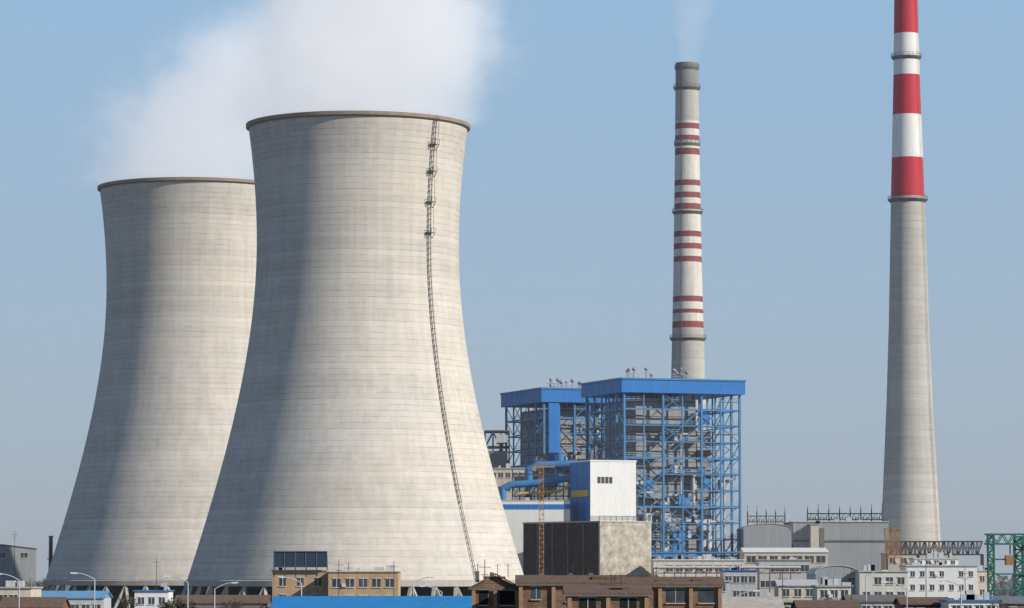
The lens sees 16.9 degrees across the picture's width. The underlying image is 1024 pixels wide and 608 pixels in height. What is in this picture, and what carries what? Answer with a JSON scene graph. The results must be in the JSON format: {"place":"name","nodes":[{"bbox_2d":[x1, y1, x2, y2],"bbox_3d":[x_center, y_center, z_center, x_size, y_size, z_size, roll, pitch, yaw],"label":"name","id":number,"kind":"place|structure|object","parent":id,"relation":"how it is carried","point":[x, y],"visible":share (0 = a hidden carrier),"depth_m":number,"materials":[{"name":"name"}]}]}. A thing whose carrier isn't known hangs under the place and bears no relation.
{"place":"outdoors","nodes":[
{"label":"outdoors","id":0,"kind":"place"},
{"bbox_2d":[0,544,36,586],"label":"grey warehouse","id":1,"kind":"structure","parent":0,"point":[25,563],"depth_m":1049.31,"materials":[{"name":"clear metal"}]},
{"bbox_2d":[41,177,256,607],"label":"cooling tower","id":2,"kind":"structure","parent":0,"point":[181,253],"depth_m":964.79,"materials":[{"name":"concrete"}]},
{"bbox_2d":[134,591,172,607],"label":"walls","id":3,"kind":"structure","parent":0,"point":[167,595],"depth_m":687.54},
{"bbox_2d":[138,597,164,603],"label":"windows","id":4,"kind":"structure","parent":3,"relation":"attached to","point":[141,600],"depth_m":687.44,"materials":[{"name":"grey glass"}]},
{"bbox_2d":[181,110,523,597],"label":"cooling tower","id":5,"kind":"structure","parent":0,"point":[356,439],"depth_m":828.51,"materials":[{"name":"concrete"}]},
{"bbox_2d":[488,451,507,467],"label":"transfer gallery","id":6,"kind":"object","parent":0,"point":[498,459],"visible":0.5,"depth_m":1028.80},
{"bbox_2d":[493,469,524,499],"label":"walls","id":7,"kind":"structure","parent":0,"point":[501,481],"depth_m":1009.14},
{"bbox_2d":[0,0,1023,581],"label":"sky","id":8,"kind":"structure","parent":0,"point":[566,217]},
{"bbox_2d":[36,582,1021,595],"bbox_3d":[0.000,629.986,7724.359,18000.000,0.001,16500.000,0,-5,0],"label":"ground","id":9,"kind":"structure","parent":0,"point":[67,587],"depth_m":6065.91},
{"bbox_2d":[0,581,42,601],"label":"utility shed","id":10,"kind":"structure","parent":9,"relation":"on","point":[10,589],"depth_m":617.88,"materials":[{"name":"paint"}]},
{"bbox_2d":[0,597,70,607],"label":"utility shed","id":11,"kind":"structure","parent":9,"relation":"on","point":[38,602],"depth_m":520.16,"materials":[{"name":"brown tile"}]},
{"bbox_2d":[24,577,53,590],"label":"bare tree","id":12,"kind":"object","parent":9,"relation":"on","point":[41,585],"visible":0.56,"depth_m":794.93,"materials":[{"name":"brown plant"}]},
{"bbox_2d":[48,536,53,589],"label":"steel stack","id":13,"kind":"object","parent":9,"relation":"on","point":[50,548],"visible":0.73,"depth_m":997.06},
{"bbox_2d":[41,591,112,607],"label":"utility shed","id":14,"kind":"structure","parent":9,"relation":"on","point":[80,599],"depth_m":648.12,"materials":[{"name":"blue metal"}]},
{"bbox_2d":[113,590,137,607],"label":"bare tree","id":15,"kind":"object","parent":9,"relation":"on","point":[126,602],"visible":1,"depth_m":618.76,"materials":[{"name":"brown plant"}]},
{"bbox_2d":[157,597,197,607],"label":"broadleaf tree","id":16,"kind":"object","parent":9,"relation":"on","point":[173,604],"visible":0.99,"depth_m":599.11,"materials":[{"name":"green plant"}]},
{"bbox_2d":[174,595,271,607],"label":"utility shed","id":17,"kind":"structure","parent":9,"relation":"on","point":[248,601],"depth_m":698.48,"materials":[{"name":"concrete"}]},
{"bbox_2d":[271,567,332,598],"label":"tan office block","id":18,"kind":"structure","parent":9,"relation":"on","point":[314,582],"depth_m":637.90,"materials":[{"name":"paint"}]},
{"bbox_2d":[279,578,320,595],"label":"windows","id":19,"kind":"structure","parent":18,"relation":"in","point":[317,580],"depth_m":637.92,"materials":[{"name":"grey glass"}]},
{"bbox_2d":[273,551,327,569],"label":"solar panels","id":20,"kind":"object","parent":18,"relation":"on","point":[305,559],"visible":1,"depth_m":637.25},
{"bbox_2d":[327,565,401,595],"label":"tan workshop","id":21,"kind":"structure","parent":9,"relation":"on","point":[378,581],"depth_m":627.91,"materials":[{"name":"paint"}]},
{"bbox_2d":[332,579,393,586],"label":"windows","id":22,"kind":"structure","parent":21,"relation":"in","point":[349,582],"depth_m":627.88,"materials":[{"name":"grey glass"}]},
{"bbox_2d":[332,578,394,595],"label":"window frames","id":23,"kind":"structure","parent":21,"relation":"in","point":[343,585],"depth_m":627.72,"materials":[{"name":"white paint"}]},
{"bbox_2d":[270,596,471,607],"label":"blue roof shed","id":24,"kind":"structure","parent":9,"relation":"on","point":[371,601],"depth_m":502.62,"materials":[{"name":"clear metal"}]},
{"bbox_2d":[472,576,518,607],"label":"walls","id":25,"kind":"structure","parent":9,"relation":"on","point":[495,582],"depth_m":428.53,"materials":[{"name":"brown brick"}]},
{"bbox_2d":[468,573,518,589],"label":"roof","id":26,"kind":"structure","parent":25,"relation":"on","point":[494,574],"depth_m":428.17,"materials":[{"name":"tile"}]},
{"bbox_2d":[469,571,518,588],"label":"chimney stacks and gutter","id":27,"kind":"object","parent":26,"relation":"on","point":[477,576],"visible":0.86,"depth_m":432.10,"materials":[{"name":"metal"}]},
{"bbox_2d":[479,591,513,604],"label":"windows","id":28,"kind":"structure","parent":25,"relation":"attached to","point":[506,597],"depth_m":428.41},
{"bbox_2d":[472,591,518,607],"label":"brick piers","id":29,"kind":"structure","parent":9,"relation":"on","point":[495,599],"depth_m":428.12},
{"bbox_2d":[484,430,509,467],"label":"transfer tower","id":30,"kind":"structure","parent":9,"relation":"on","point":[500,447],"depth_m":1029.92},
{"bbox_2d":[36,575,1021,595],"bbox_3d":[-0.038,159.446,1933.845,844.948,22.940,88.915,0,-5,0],"label":"distant tree belt","id":31,"kind":"object","parent":9,"relation":"on","point":[1002,584],"visible":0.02,"depth_m":1933.80,"materials":[{"name":"green plant"}]},
{"bbox_2d":[501,497,569,570],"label":"turbine hall","id":32,"kind":"structure","parent":9,"relation":"on","point":[518,513],"depth_m":942.42,"materials":[{"name":"metal"}]},
{"bbox_2d":[499,454,576,499],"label":"flue gas duct","id":33,"kind":"object","parent":9,"relation":"on","point":[556,485],"visible":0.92,"depth_m":961.82,"materials":[{"name":"blue metal"}]},
{"bbox_2d":[532,458,554,574],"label":"tower crane","id":34,"kind":"object","parent":9,"relation":"on","point":[534,469],"visible":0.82,"depth_m":878.73,"materials":[{"name":"orange paint"}]},
{"bbox_2d":[505,402,604,495],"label":"steel frame","id":35,"kind":"object","parent":9,"relation":"on","point":[574,433],"visible":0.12,"depth_m":1061.24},
{"bbox_2d":[548,403,558,473],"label":"blue lift shaft","id":36,"kind":"object","parent":35,"relation":"attached to","point":[553,429],"visible":0.57,"depth_m":1055.25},
{"bbox_2d":[506,403,603,489],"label":"bracing","id":37,"kind":"object","parent":35,"relation":"attached to","point":[542,430],"visible":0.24,"depth_m":1062.55,"materials":[{"name":"blue metal"}]},
{"bbox_2d":[511,410,600,471],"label":"platforms","id":38,"kind":"object","parent":35,"relation":"on","point":[547,432],"visible":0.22,"depth_m":1062.71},
{"bbox_2d":[507,406,603,499],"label":"handrails","id":39,"kind":"object","parent":38,"relation":"on","point":[581,408],"visible":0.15,"depth_m":1060.73,"materials":[{"name":"metal"}]},
{"bbox_2d":[522,408,603,499],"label":"boiler casing","id":40,"kind":"object","parent":35,"relation":"on","point":[566,440],"visible":0.1,"depth_m":1064.61,"materials":[{"name":"metal"}]},
{"bbox_2d":[501,389,626,408],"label":"roof","id":41,"kind":"structure","parent":35,"relation":"on","point":[563,397],"depth_m":1060.62,"materials":[{"name":"metal"}]},
{"bbox_2d":[500,387,580,394],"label":"roof edge","id":42,"kind":"object","parent":41,"relation":"on","point":[538,388],"visible":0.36,"depth_m":1058.46,"materials":[{"name":"blue metal"}]},
{"bbox_2d":[547,378,580,387],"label":"steam vents","id":43,"kind":"object","parent":42,"relation":"on","point":[558,380],"visible":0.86,"depth_m":1064.72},
{"bbox_2d":[545,423,603,473],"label":"ducts and plant","id":44,"kind":"object","parent":35,"relation":"on","point":[581,430],"visible":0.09,"depth_m":1062.25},
{"bbox_2d":[537,523,599,574],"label":"frame columns","id":45,"kind":"structure","parent":9,"relation":"on","point":[568,550],"depth_m":908.78,"materials":[{"name":"metal"}]},
{"bbox_2d":[523,522,650,576],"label":"walls","id":46,"kind":"structure","parent":9,"relation":"on","point":[625,548],"depth_m":905.36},
{"bbox_2d":[522,521,651,523],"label":"roof","id":47,"kind":"structure","parent":46,"relation":"on","point":[585,521],"depth_m":907.05,"materials":[{"name":"concrete"}]},
{"bbox_2d":[568,598,648,607],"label":"brick piers","id":48,"kind":"structure","parent":9,"relation":"on","point":[608,602],"depth_m":378.27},
{"bbox_2d":[586,392,741,558],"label":"steel frame","id":49,"kind":"object","parent":9,"relation":"on","point":[624,409],"visible":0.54,"depth_m":1008.53,"materials":[{"name":"metal"}]},
{"bbox_2d":[605,399,710,559],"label":"boiler casing","id":50,"kind":"object","parent":49,"relation":"on","point":[653,434],"visible":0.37,"depth_m":1008.79,"materials":[{"name":"metal"}]},
{"bbox_2d":[581,379,744,399],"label":"roof","id":51,"kind":"structure","parent":49,"relation":"on","point":[688,389],"depth_m":1008.61,"materials":[{"name":"metal"}]},
{"bbox_2d":[580,377,746,384],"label":"roof edge","id":52,"kind":"object","parent":51,"relation":"on","point":[662,379],"visible":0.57,"depth_m":1007.40,"materials":[{"name":"blue metal"}]},
{"bbox_2d":[625,367,688,378],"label":"steam vents","id":53,"kind":"object","parent":52,"relation":"on","point":[651,374],"visible":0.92,"depth_m":1009.94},
{"bbox_2d":[587,394,738,558],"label":"bracing","id":54,"kind":"object","parent":49,"relation":"attached to","point":[670,464],"visible":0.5,"depth_m":1008.18,"materials":[{"name":"blue metal"}]},
{"bbox_2d":[588,400,738,554],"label":"platforms","id":55,"kind":"object","parent":49,"relation":"on","point":[672,473],"visible":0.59,"depth_m":1006.90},
{"bbox_2d":[590,396,738,557],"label":"pipes","id":56,"kind":"object","parent":55,"relation":"on","point":[691,471],"visible":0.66,"depth_m":1006.82,"materials":[{"name":"metal"}]},
{"bbox_2d":[645,412,710,551],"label":"panels","id":57,"kind":"object","parent":55,"relation":"attached to","point":[706,418],"visible":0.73,"depth_m":1005.93,"materials":[{"name":"blue metal"}]},
{"bbox_2d":[636,433,734,558],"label":"ducts and plant","id":58,"kind":"object","parent":49,"relation":"on","point":[706,534],"visible":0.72,"depth_m":1007.66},
{"bbox_2d":[651,551,738,558],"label":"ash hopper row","id":59,"kind":"object","parent":49,"relation":"attached to","point":[695,557],"visible":0.17,"depth_m":968.21,"materials":[{"name":"grey metal"}]},
{"bbox_2d":[658,588,721,607],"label":"brick piers","id":60,"kind":"structure","parent":9,"relation":"on","point":[690,597],"depth_m":423.15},
{"bbox_2d":[670,62,711,554],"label":"striped chimney","id":61,"kind":"object","parent":9,"relation":"on","point":[687,339],"visible":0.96,"depth_m":1121.81,"materials":[{"name":"concrete"}]},
{"bbox_2d":[736,523,791,558],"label":"grey hall","id":62,"kind":"structure","parent":9,"relation":"on","point":[766,535],"depth_m":997.83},
{"bbox_2d":[747,505,785,524],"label":"substation gantry","id":63,"kind":"object","parent":9,"relation":"on","point":[766,521],"visible":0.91,"depth_m":1038.04,"materials":[{"name":"metal"}]},
{"bbox_2d":[754,556,811,596],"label":"depot","id":64,"kind":"structure","parent":9,"relation":"on","point":[805,564],"depth_m":877.34,"materials":[{"name":"concrete"}]},
{"bbox_2d":[761,565,808,586],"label":"windows","id":65,"kind":"structure","parent":64,"relation":"in","point":[763,583],"depth_m":877.27,"materials":[{"name":"grey glass"}]},
{"bbox_2d":[738,548,828,569],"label":"depot","id":66,"kind":"structure","parent":9,"relation":"on","point":[818,556],"depth_m":927.53,"materials":[{"name":"white concrete"}]},
{"bbox_2d":[747,556,824,562],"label":"windows","id":67,"kind":"structure","parent":66,"relation":"in","point":[750,559],"depth_m":927.49,"materials":[{"name":"grey glass"}]},
{"bbox_2d":[808,520,820,547],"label":"chimney","id":68,"kind":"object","parent":9,"relation":"on","point":[814,535],"depth_m":1012.87,"materials":[{"name":"concrete"}]},
{"bbox_2d":[791,600,861,607],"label":"utility shed","id":69,"kind":"structure","parent":9,"relation":"on","point":[825,603],"depth_m":480.73,"materials":[{"name":"beige paint"}]},
{"bbox_2d":[783,517,889,570],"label":"grey hall","id":70,"kind":"structure","parent":9,"relation":"on","point":[857,544],"depth_m":1017.62,"materials":[{"name":"metal"}]},
{"bbox_2d":[807,504,881,520],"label":"substation gantry","id":71,"kind":"object","parent":9,"relation":"on","point":[839,513],"visible":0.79,"depth_m":1060.09,"materials":[{"name":"metal"}]},
{"bbox_2d":[841,595,905,607],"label":"utility shed","id":72,"kind":"structure","parent":9,"relation":"on","point":[878,601],"depth_m":558.88,"materials":[{"name":"concrete"}]},
{"bbox_2d":[882,0,940,552],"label":"striped chimney","id":73,"kind":"object","parent":9,"relation":"on","point":[910,504],"visible":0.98,"depth_m":1048.03,"materials":[{"name":"concrete"}]},
{"bbox_2d":[898,561,977,599],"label":"white office block","id":74,"kind":"structure","parent":9,"relation":"on","point":[922,579],"depth_m":797.42,"materials":[{"name":"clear paint"}]},
{"bbox_2d":[910,571,972,599],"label":"windows","id":75,"kind":"structure","parent":74,"relation":"in","point":[931,572],"depth_m":797.40,"materials":[{"name":"grey glass"}]},
{"bbox_2d":[987,534,994,595],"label":"crane leg","id":76,"kind":"object","parent":9,"relation":"on","point":[992,561],"visible":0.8,"depth_m":698.16,"materials":[{"name":"green metal"}]},
{"bbox_2d":[984,533,1023,590],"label":"crane bridge","id":77,"kind":"structure","parent":76,"relation":"attached to","point":[1009,559],"depth_m":699.46,"materials":[{"name":"green metal"}]},
{"bbox_2d":[1013,536,1023,595],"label":"crane leg","id":78,"kind":"object","parent":9,"relation":"on","point":[1015,569],"visible":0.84,"depth_m":703.13,"materials":[{"name":"green metal"}]},
{"bbox_2d":[519,586,565,607],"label":"walls","id":79,"kind":"structure","parent":0,"point":[546,598],"depth_m":418.48,"materials":[{"name":"brown brick"}]},
{"bbox_2d":[519,587,554,607],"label":"brick piers","id":80,"kind":"structure","parent":79,"relation":"part of","point":[521,597],"depth_m":418.17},
{"bbox_2d":[515,575,626,583],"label":"roof","id":81,"kind":"structure","parent":79,"relation":"on","point":[553,579],"depth_m":420.12,"materials":[{"name":"tile"}]},
{"bbox_2d":[516,573,592,585],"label":"chimney stacks and gutter","id":82,"kind":"object","parent":81,"relation":"on","point":[544,584],"visible":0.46,"depth_m":418.16,"materials":[{"name":"brick"}]},
{"bbox_2d":[570,461,635,520],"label":"building","id":83,"kind":"structure","parent":0,"point":[616,496],"depth_m":941.87,"materials":[{"name":"metal"}]},
{"bbox_2d":[571,490,587,496],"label":"yellow band","id":84,"kind":"object","parent":83,"relation":"attached to","point":[580,493],"visible":1,"depth_m":945.95,"materials":[{"name":"paint"}]},
{"bbox_2d":[569,460,636,462],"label":"roof","id":85,"kind":"structure","parent":83,"relation":"on","point":[605,460],"depth_m":942.61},
{"bbox_2d":[590,516,635,519],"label":"plinth band","id":86,"kind":"object","parent":83,"relation":"attached to","point":[610,518],"visible":1,"depth_m":940.36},
{"bbox_2d":[566,596,648,607],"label":"walls","id":87,"kind":"structure","parent":0,"point":[601,601],"depth_m":378.60,"materials":[{"name":"brown brick"}]},
{"bbox_2d":[562,584,652,594],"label":"roof","id":88,"kind":"structure","parent":87,"relation":"on","point":[598,589],"depth_m":379.98,"materials":[{"name":"tile"}]},
{"bbox_2d":[580,598,636,607],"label":"windows","id":89,"kind":"structure","parent":87,"relation":"attached to","point":[623,602],"depth_m":378.55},
{"bbox_2d":[649,587,721,607],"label":"walls","id":90,"kind":"structure","parent":0,"point":[653,600],"depth_m":423.45,"materials":[{"name":"brown brick"}]},
{"bbox_2d":[626,577,725,585],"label":"roof","id":91,"kind":"structure","parent":90,"relation":"on","point":[688,581],"depth_m":424.80,"materials":[{"name":"tile"}]},
{"bbox_2d":[666,589,713,602],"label":"windows","id":92,"kind":"structure","parent":90,"relation":"attached to","point":[706,595],"depth_m":423.45,"materials":[{"name":"grey glass"}]},
{"bbox_2d":[651,560,743,576],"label":"walls","id":93,"kind":"structure","parent":0,"point":[674,562],"depth_m":887.50,"materials":[{"name":"white paint"}]},
{"bbox_2d":[665,564,741,571],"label":"window frames","id":94,"kind":"structure","parent":93,"relation":"attached to","point":[698,564],"depth_m":887.36,"materials":[{"name":"white paint"}]},
{"bbox_2d":[666,565,741,570],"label":"windows","id":95,"kind":"structure","parent":93,"relation":"attached to","point":[697,569],"depth_m":887.34,"materials":[{"name":"grey glass"}]},
{"bbox_2d":[675,574,730,596],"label":"utility shed","id":96,"kind":"structure","parent":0,"point":[726,591],"depth_m":697.58,"materials":[{"name":"white paint"}]},
{"bbox_2d":[653,566,800,596],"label":"pipe bridge","id":97,"kind":"structure","parent":0,"point":[727,567],"depth_m":865.35,"materials":[{"name":"metal"}]},
{"bbox_2d":[720,571,756,596],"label":"walls","id":98,"kind":"structure","parent":0,"point":[740,586],"depth_m":797.40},
{"bbox_2d":[725,576,754,596],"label":"windows","id":99,"kind":"structure","parent":98,"relation":"attached to","point":[751,580],"depth_m":797.39,"materials":[{"name":"grey glass"}]},
{"bbox_2d":[722,597,784,607],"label":"utility shed","id":100,"kind":"structure","parent":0,"point":[752,602],"depth_m":430.61,"materials":[{"name":"concrete"}]},
{"bbox_2d":[773,579,818,599],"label":"utility shed","id":101,"kind":"structure","parent":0,"point":[797,589],"depth_m":637.82,"materials":[{"name":"white paint"}]},
{"bbox_2d":[783,589,811,595],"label":"windows","id":102,"kind":"structure","parent":101,"relation":"in","point":[785,591],"depth_m":637.76,"materials":[{"name":"grey glass"}]},
{"bbox_2d":[811,577,852,599],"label":"utility shed","id":103,"kind":"structure","parent":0,"point":[835,589],"depth_m":607.88,"materials":[{"name":"white paint"}]},
{"bbox_2d":[821,590,847,597],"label":"windows","id":104,"kind":"structure","parent":103,"relation":"in","point":[823,592],"depth_m":607.82,"materials":[{"name":"grey glass"}]},
{"bbox_2d":[806,565,857,594],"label":"vaulted shed","id":105,"kind":"structure","parent":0,"point":[817,573],"depth_m":767.67,"materials":[{"name":"grey metal"}]},
{"bbox_2d":[854,564,909,596],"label":"building","id":106,"kind":"structure","parent":0,"point":[876,585],"depth_m":757.53,"materials":[{"name":"white paint"}]},
{"bbox_2d":[863,577,904,594],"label":"windows","id":107,"kind":"structure","parent":106,"relation":"in","point":[878,580],"depth_m":757.55,"materials":[{"name":"grey glass"}]},
{"bbox_2d":[884,528,901,569],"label":"conveyor bridge","id":108,"kind":"structure","parent":0,"point":[888,539],"depth_m":903.04,"materials":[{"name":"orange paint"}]},
{"bbox_2d":[881,554,956,570],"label":"walls","id":109,"kind":"structure","parent":0,"point":[894,567],"depth_m":997.30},
{"bbox_2d":[892,597,949,607],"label":"utility shed","id":110,"kind":"structure","parent":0,"point":[920,602],"depth_m":540.18,"materials":[{"name":"brown"}]},
{"bbox_2d":[908,551,959,564],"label":"white office block","id":111,"kind":"structure","parent":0,"point":[933,558],"depth_m":809.77,"materials":[{"name":"clear paint"}]},
{"bbox_2d":[886,541,983,569],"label":"conveyor bridge","id":112,"kind":"structure","parent":0,"point":[938,548],"depth_m":957.59,"materials":[{"name":"metal"}]},
{"bbox_2d":[938,591,999,607],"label":"utility shed","id":113,"kind":"structure","parent":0,"point":[970,599],"depth_m":528.02,"materials":[{"name":"paint"}]},
{"bbox_2d":[977,564,995,599],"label":"white office block","id":114,"kind":"structure","parent":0,"point":[981,579],"depth_m":803.38,"materials":[{"name":"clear paint"}]},
{"bbox_2d":[989,596,1023,607],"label":"utility shed","id":115,"kind":"structure","parent":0,"point":[1018,601],"depth_m":559.38,"materials":[{"name":"concrete"}]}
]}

